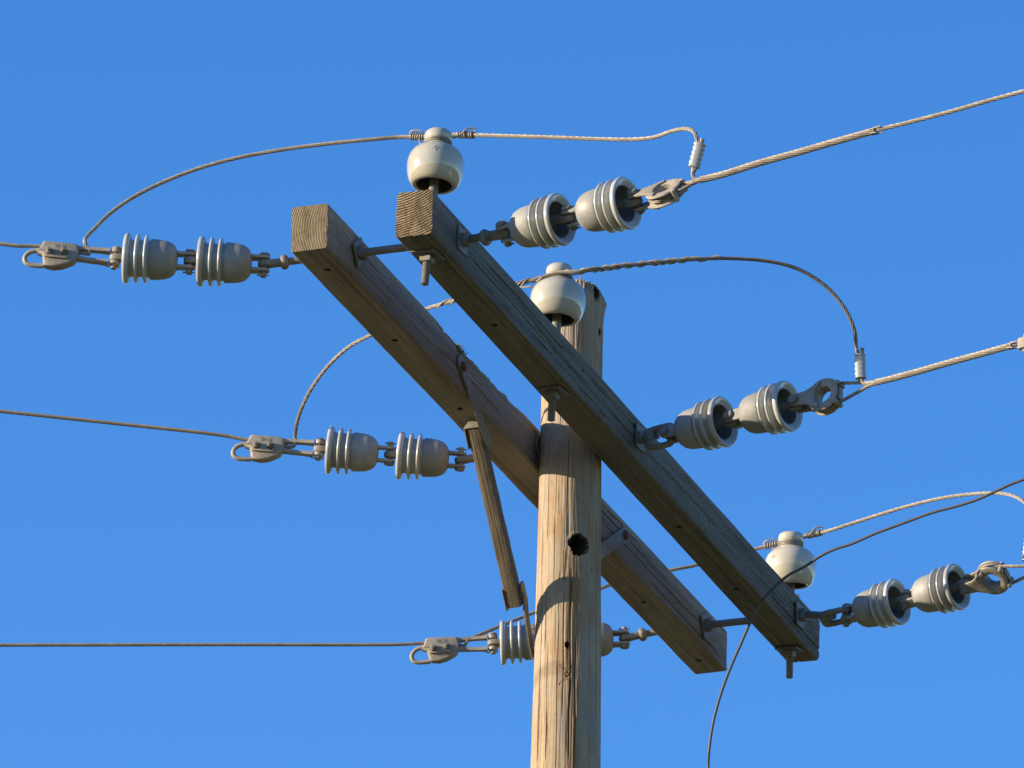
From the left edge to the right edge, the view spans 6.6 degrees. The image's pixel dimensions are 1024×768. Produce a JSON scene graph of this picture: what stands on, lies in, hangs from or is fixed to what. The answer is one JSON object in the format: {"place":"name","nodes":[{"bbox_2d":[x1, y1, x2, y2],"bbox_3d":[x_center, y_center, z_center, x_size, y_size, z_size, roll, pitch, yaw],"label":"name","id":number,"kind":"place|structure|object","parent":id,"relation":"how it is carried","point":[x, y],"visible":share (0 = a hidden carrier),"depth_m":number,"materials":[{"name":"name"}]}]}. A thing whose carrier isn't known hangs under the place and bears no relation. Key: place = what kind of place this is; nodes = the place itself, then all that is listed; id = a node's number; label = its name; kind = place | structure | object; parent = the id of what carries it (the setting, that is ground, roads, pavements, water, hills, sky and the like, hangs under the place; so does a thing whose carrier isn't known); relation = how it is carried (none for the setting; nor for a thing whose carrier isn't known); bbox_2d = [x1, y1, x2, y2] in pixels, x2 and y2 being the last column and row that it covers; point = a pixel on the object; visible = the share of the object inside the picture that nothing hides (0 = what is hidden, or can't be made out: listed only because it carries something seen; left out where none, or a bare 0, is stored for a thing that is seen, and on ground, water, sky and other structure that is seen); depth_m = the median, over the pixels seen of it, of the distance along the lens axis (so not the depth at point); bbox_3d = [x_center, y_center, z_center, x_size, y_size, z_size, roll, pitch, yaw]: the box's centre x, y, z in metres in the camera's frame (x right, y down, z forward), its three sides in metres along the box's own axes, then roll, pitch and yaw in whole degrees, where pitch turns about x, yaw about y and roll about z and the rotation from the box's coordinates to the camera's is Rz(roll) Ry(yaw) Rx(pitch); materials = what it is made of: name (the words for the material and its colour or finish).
{"place":"outdoors","nodes":[
{"label":"outdoors","id":0,"kind":"place"},
{"bbox_2d":[0,0,1023,767],"label":"sky","id":1,"kind":"structure","parent":0,"point":[109,533],"materials":[{"name":"blue"}]},
{"bbox_2d":[814,340,1017,412],"bbox_3d":[0.997,-0.018,21.851,0.604,0.087,0.023,-13,-26,31],"label":"dead end grip","id":2,"kind":"object","parent":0,"point":[944,363],"visible":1,"depth_m":21.83,"materials":[{"name":"metal"}]},
{"bbox_2d":[787,378,844,415],"bbox_3d":[0.762,0.038,21.999,0.142,0.094,0.065,-14,-37,31],"label":"thimble clevis","id":3,"kind":"object","parent":2,"relation":"attached to","point":[810,398],"visible":1,"depth_m":21.98,"materials":[{"name":"metal"}]},
{"bbox_2d":[723,380,803,434],"bbox_3d":[0.634,0.069,22.076,0.222,0.131,0.131,-14,-37,31],"label":"strain insulator","id":4,"kind":"object","parent":3,"relation":"attached to","point":[768,409],"visible":1,"depth_m":22.04,"materials":[{"name":"ceramic"}]},
{"bbox_2d":[860,342,1017,385],"bbox_3d":[11.296,-3.176,15.756,25.015,1.604,0.012,-13,-26,31],"label":"line wire","id":5,"kind":"object","parent":2,"relation":"attached to","point":[862,382],"visible":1,"depth_m":21.93,"materials":[{"name":"metal"}]},
{"bbox_2d":[1016,334,1023,352],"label":"wire clamp","id":6,"kind":"object","parent":2,"relation":"attached to","point":[1020,340],"visible":1,"depth_m":21.69,"materials":[{"name":"metal"}]},
{"bbox_2d":[959,561,1013,594],"bbox_3d":[1.240,0.515,23.113,0.142,0.066,0.094,-15,-57,30],"label":"thimble clevis","id":7,"kind":"object","parent":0,"point":[981,581],"visible":1,"depth_m":23.10,"materials":[{"name":"metal"}]},
{"bbox_2d":[899,563,970,612],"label":"strain insulator","id":8,"kind":"object","parent":7,"relation":"attached to","point":[936,590],"visible":1,"depth_m":23.16,"materials":[{"name":"ceramic"}]},
{"bbox_2d":[978,564,1023,584],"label":"dead end grip","id":9,"kind":"object","parent":7,"relation":"attached to","point":[1012,566],"visible":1,"depth_m":23.07,"materials":[{"name":"metal"}]},
{"label":"ground","id":10,"kind":"structure","parent":0,"visible":0},
{"bbox_2d":[530,275,606,767],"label":"utility pole","id":11,"kind":"object","parent":10,"relation":"on","point":[566,720],"visible":0.86,"depth_m":22.11,"materials":[{"name":"brown wood"}]},
{"bbox_2d":[457,354,533,658],"bbox_3d":[-0.055,0.310,21.992,0.066,0.591,0.626,-7,-23,18],"label":"crossarm brace","id":12,"kind":"object","parent":11,"relation":"attached to","point":[478,441],"visible":1,"depth_m":22.01,"materials":[{"name":"brown wood"}]},
{"bbox_2d":[291,204,726,673],"bbox_3d":[0.025,0.174,22.370,0.095,0.120,3.030,-7,-24,19],"label":"crossarm","id":13,"kind":"object","parent":11,"relation":"attached to","point":[384,307],"visible":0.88,"depth_m":21.95,"materials":[{"name":"brown wood"}]},
{"bbox_2d":[455,342,467,354],"bbox_3d":[-0.134,-0.086,21.869,0.041,0.041,0.069,-7,-23,18],"label":"bolt","id":14,"kind":"object","parent":13,"relation":"attached to","point":[459,346],"visible":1,"depth_m":21.86,"materials":[{"name":"grey metal"}]},
{"bbox_2d":[454,422,675,463],"bbox_3d":[0.142,0.156,22.332,0.588,0.088,0.092,-7,-23,18],"label":"eye bolt","id":15,"kind":"object","parent":11,"relation":"attached to","point":[646,438],"visible":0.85,"depth_m":22.25,"materials":[{"name":"metal"}]},
{"bbox_2d":[384,431,466,479],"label":"strain insulator","id":16,"kind":"object","parent":15,"relation":"attached to","point":[420,455],"visible":1,"depth_m":22.36,"materials":[{"name":"ceramic"}]},
{"bbox_2d":[658,396,738,449],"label":"strain insulator","id":17,"kind":"object","parent":15,"relation":"attached to","point":[704,424],"visible":1,"depth_m":22.14,"materials":[{"name":"ceramic"}]},
{"bbox_2d":[531,527,628,659],"bbox_3d":[0.160,0.537,22.555,0.057,0.604,0.693,-7,-24,19],"label":"crossarm brace","id":18,"kind":"object","parent":11,"relation":"attached to","point":[614,541],"visible":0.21,"depth_m":22.83,"materials":[{"name":"brown wood"}]},
{"bbox_2d":[396,190,819,661],"bbox_3d":[0.274,0.142,22.284,0.096,0.120,3.030,-6,-23,19],"label":"crossarm","id":19,"kind":"object","parent":11,"relation":"attached to","point":[499,307],"visible":1,"depth_m":22.08,"materials":[{"name":"brown wood"}]},
{"bbox_2d":[258,224,510,269],"bbox_3d":[-0.298,-0.326,21.183,0.643,0.087,0.099,-7,-23,18],"label":"eye bolt","id":20,"kind":"object","parent":19,"relation":"attached to","point":[465,240],"visible":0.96,"depth_m":21.18,"materials":[{"name":"metal"}]},
{"bbox_2d":[183,236,270,286],"bbox_3d":[-0.688,-0.292,21.250,0.210,0.123,0.123,3,-20,4],"label":"strain insulator","id":21,"kind":"object","parent":20,"relation":"attached to","point":[220,262],"visible":1,"depth_m":21.21,"materials":[{"name":"grey ceramic"}]},
{"bbox_2d":[495,193,575,248],"bbox_3d":[0.060,-0.379,21.013,0.218,0.128,0.128,-13,15,31],"label":"strain insulator","id":22,"kind":"object","parent":20,"relation":"attached to","point":[543,221],"visible":1,"depth_m":20.98,"materials":[{"name":"ceramic"}]},
{"bbox_2d":[407,127,464,285],"bbox_3d":[-0.192,-0.423,21.095,0.139,0.409,0.139,-4,-25,20],"label":"pin insulator","id":23,"kind":"object","parent":19,"relation":"attached to","point":[436,167],"visible":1,"depth_m":21.09,"materials":[{"name":"beige ceramic"}]},
{"bbox_2d":[0,127,699,255],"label":"line wire","id":24,"kind":"object","parent":23,"relation":"attached to","point":[204,166],"visible":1,"depth_m":21.27,"materials":[{"name":"metal"}]},
{"bbox_2d":[22,241,121,270],"bbox_3d":[-1.063,-0.312,21.261,0.238,0.080,0.056,6,-28,5],"label":"dead end clamp","id":25,"kind":"object","parent":24,"relation":"attached to","point":[55,256],"visible":1,"depth_m":21.26,"materials":[{"name":"metal"}]},
{"bbox_2d":[109,233,195,283],"bbox_3d":[-0.867,-0.300,21.262,0.210,0.124,0.124,3,-16,4],"label":"strain insulator","id":26,"kind":"object","parent":25,"relation":"attached to","point":[145,259],"visible":1,"depth_m":21.22,"materials":[{"name":"ceramic"}]},
{"bbox_2d":[688,142,705,168],"bbox_3d":[0.437,-0.539,20.806,0.044,0.064,0.026,-7,-23,18],"label":"wire connector","id":27,"kind":"object","parent":24,"relation":"hanging from","point":[698,150],"visible":1,"depth_m":20.80,"materials":[{"name":"metal"}]},
{"bbox_2d":[691,89,1023,180],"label":"line wire","id":28,"kind":"object","parent":24,"relation":"attached to","point":[932,116],"visible":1,"depth_m":20.44,"materials":[{"name":"metal"}]},
{"bbox_2d":[648,125,883,203],"bbox_3d":[0.589,-0.510,20.674,0.644,0.075,0.062,-14,-27,33],"label":"dead end grip","id":29,"kind":"object","parent":28,"relation":"attached to","point":[785,155],"visible":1,"depth_m":20.67,"materials":[{"name":"metal"}]},
{"bbox_2d":[627,178,687,214],"bbox_3d":[0.342,-0.444,20.838,0.142,0.094,0.066,-13,-68,31],"label":"thimble clevis","id":30,"kind":"object","parent":29,"relation":"attached to","point":[660,190],"visible":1,"depth_m":20.82,"materials":[{"name":"metal"}]},
{"bbox_2d":[561,177,642,232],"bbox_3d":[0.216,-0.416,20.915,0.218,0.128,0.129,-13,18,31],"label":"strain insulator","id":31,"kind":"object","parent":30,"relation":"attached to","point":[609,205],"visible":1,"depth_m":20.88,"materials":[{"name":"ceramic"}]},
{"bbox_2d":[409,127,476,144],"bbox_3d":[-0.176,-0.600,21.183,0.178,0.071,0.088,-7,-23,18],"label":"tie wire","id":32,"kind":"object","parent":23,"relation":"attached to","point":[460,134],"visible":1,"depth_m":21.18,"materials":[{"name":"silver metal"}]},
{"bbox_2d":[530,262,585,421],"bbox_3d":[0.108,-0.103,21.872,0.139,0.416,0.139,-4,-22,19],"label":"pin insulator","id":33,"kind":"object","parent":19,"relation":"attached to","point":[559,301],"visible":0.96,"depth_m":21.86,"materials":[{"name":"beige ceramic"}]},
{"bbox_2d":[0,256,859,448],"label":"line wire","id":34,"kind":"object","parent":33,"relation":"attached to","point":[796,268],"visible":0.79,"depth_m":22.25,"materials":[{"name":"metal"}]},
{"bbox_2d":[231,435,324,462],"bbox_3d":[-0.596,0.160,22.409,0.241,0.071,0.057,0,-22,3],"label":"dead end clamp","id":35,"kind":"object","parent":34,"relation":"attached to","point":[263,449],"visible":1,"depth_m":22.41,"materials":[{"name":"metal"}]},
{"bbox_2d":[313,426,395,474],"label":"strain insulator","id":36,"kind":"object","parent":35,"relation":"attached to","point":[351,451],"visible":1,"depth_m":22.37,"materials":[{"name":"ceramic"}]},
{"bbox_2d":[854,353,865,379],"bbox_3d":[0.867,-0.044,21.953,0.031,0.067,0.022,-7,-23,18],"label":"wire connector","id":37,"kind":"object","parent":34,"relation":"hanging from","point":[860,364],"visible":1,"depth_m":21.95,"materials":[{"name":"metal"}]},
{"bbox_2d":[436,255,719,308],"bbox_3d":[0.141,-0.271,21.961,0.742,0.101,0.146,-5,-23,14],"label":"tie wire","id":38,"kind":"object","parent":33,"relation":"attached to","point":[570,273],"visible":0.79,"depth_m":21.91,"materials":[{"name":"grey metal"}]},
{"bbox_2d":[619,601,851,641],"bbox_3d":[0.605,0.634,23.458,0.659,0.096,0.104,-7,-23,18],"label":"eye bolt","id":39,"kind":"object","parent":19,"relation":"attached to","point":[826,618],"visible":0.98,"depth_m":23.45,"materials":[{"name":"metal"}]},
{"bbox_2d":[601,622,629,656],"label":"strain insulator","id":40,"kind":"object","parent":39,"relation":"attached to","point":[608,642],"visible":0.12,"depth_m":23.51,"materials":[{"name":"ceramic"}]},
{"bbox_2d":[842,579,910,627],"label":"strain insulator","id":41,"kind":"object","parent":39,"relation":"attached to","point":[875,605],"visible":1,"depth_m":23.25,"materials":[{"name":"ceramic"}]},
{"bbox_2d":[765,531,816,678],"bbox_3d":[0.742,0.589,23.514,0.139,0.399,0.139,-4,-14,20],"label":"pin insulator","id":42,"kind":"object","parent":19,"relation":"attached to","point":[782,561],"visible":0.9,"depth_m":23.48,"materials":[{"name":"beige ceramic"}]},
{"bbox_2d":[0,491,1023,646],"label":"line wire","id":43,"kind":"object","parent":42,"relation":"attached to","point":[478,634],"visible":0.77,"depth_m":23.56,"materials":[{"name":"metal"}]},
{"bbox_2d":[410,632,497,664],"bbox_3d":[-0.156,0.703,23.526,0.238,0.080,0.056,-3,-20,2],"label":"dead end clamp","id":44,"kind":"object","parent":43,"relation":"attached to","point":[438,650],"visible":1,"depth_m":23.53,"materials":[{"name":"metal"}]},
{"bbox_2d":[487,620,534,664],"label":"strain insulator","id":45,"kind":"object","parent":44,"relation":"attached to","point":[511,643],"visible":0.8,"depth_m":23.50,"materials":[{"name":"ceramic"}]},
{"bbox_2d":[763,526,822,549],"bbox_3d":[0.743,0.412,23.568,0.174,0.065,0.086,-7,-23,18],"label":"tie wire","id":46,"kind":"object","parent":42,"relation":"attached to","point":[813,533],"visible":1,"depth_m":23.57,"materials":[{"name":"silver metal"}]},
{"bbox_2d":[707,478,1023,767],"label":"loose wire","id":47,"kind":"object","parent":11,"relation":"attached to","point":[810,563],"visible":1,"depth_m":23.04,"materials":[{"name":"grey metal"}]}
]}

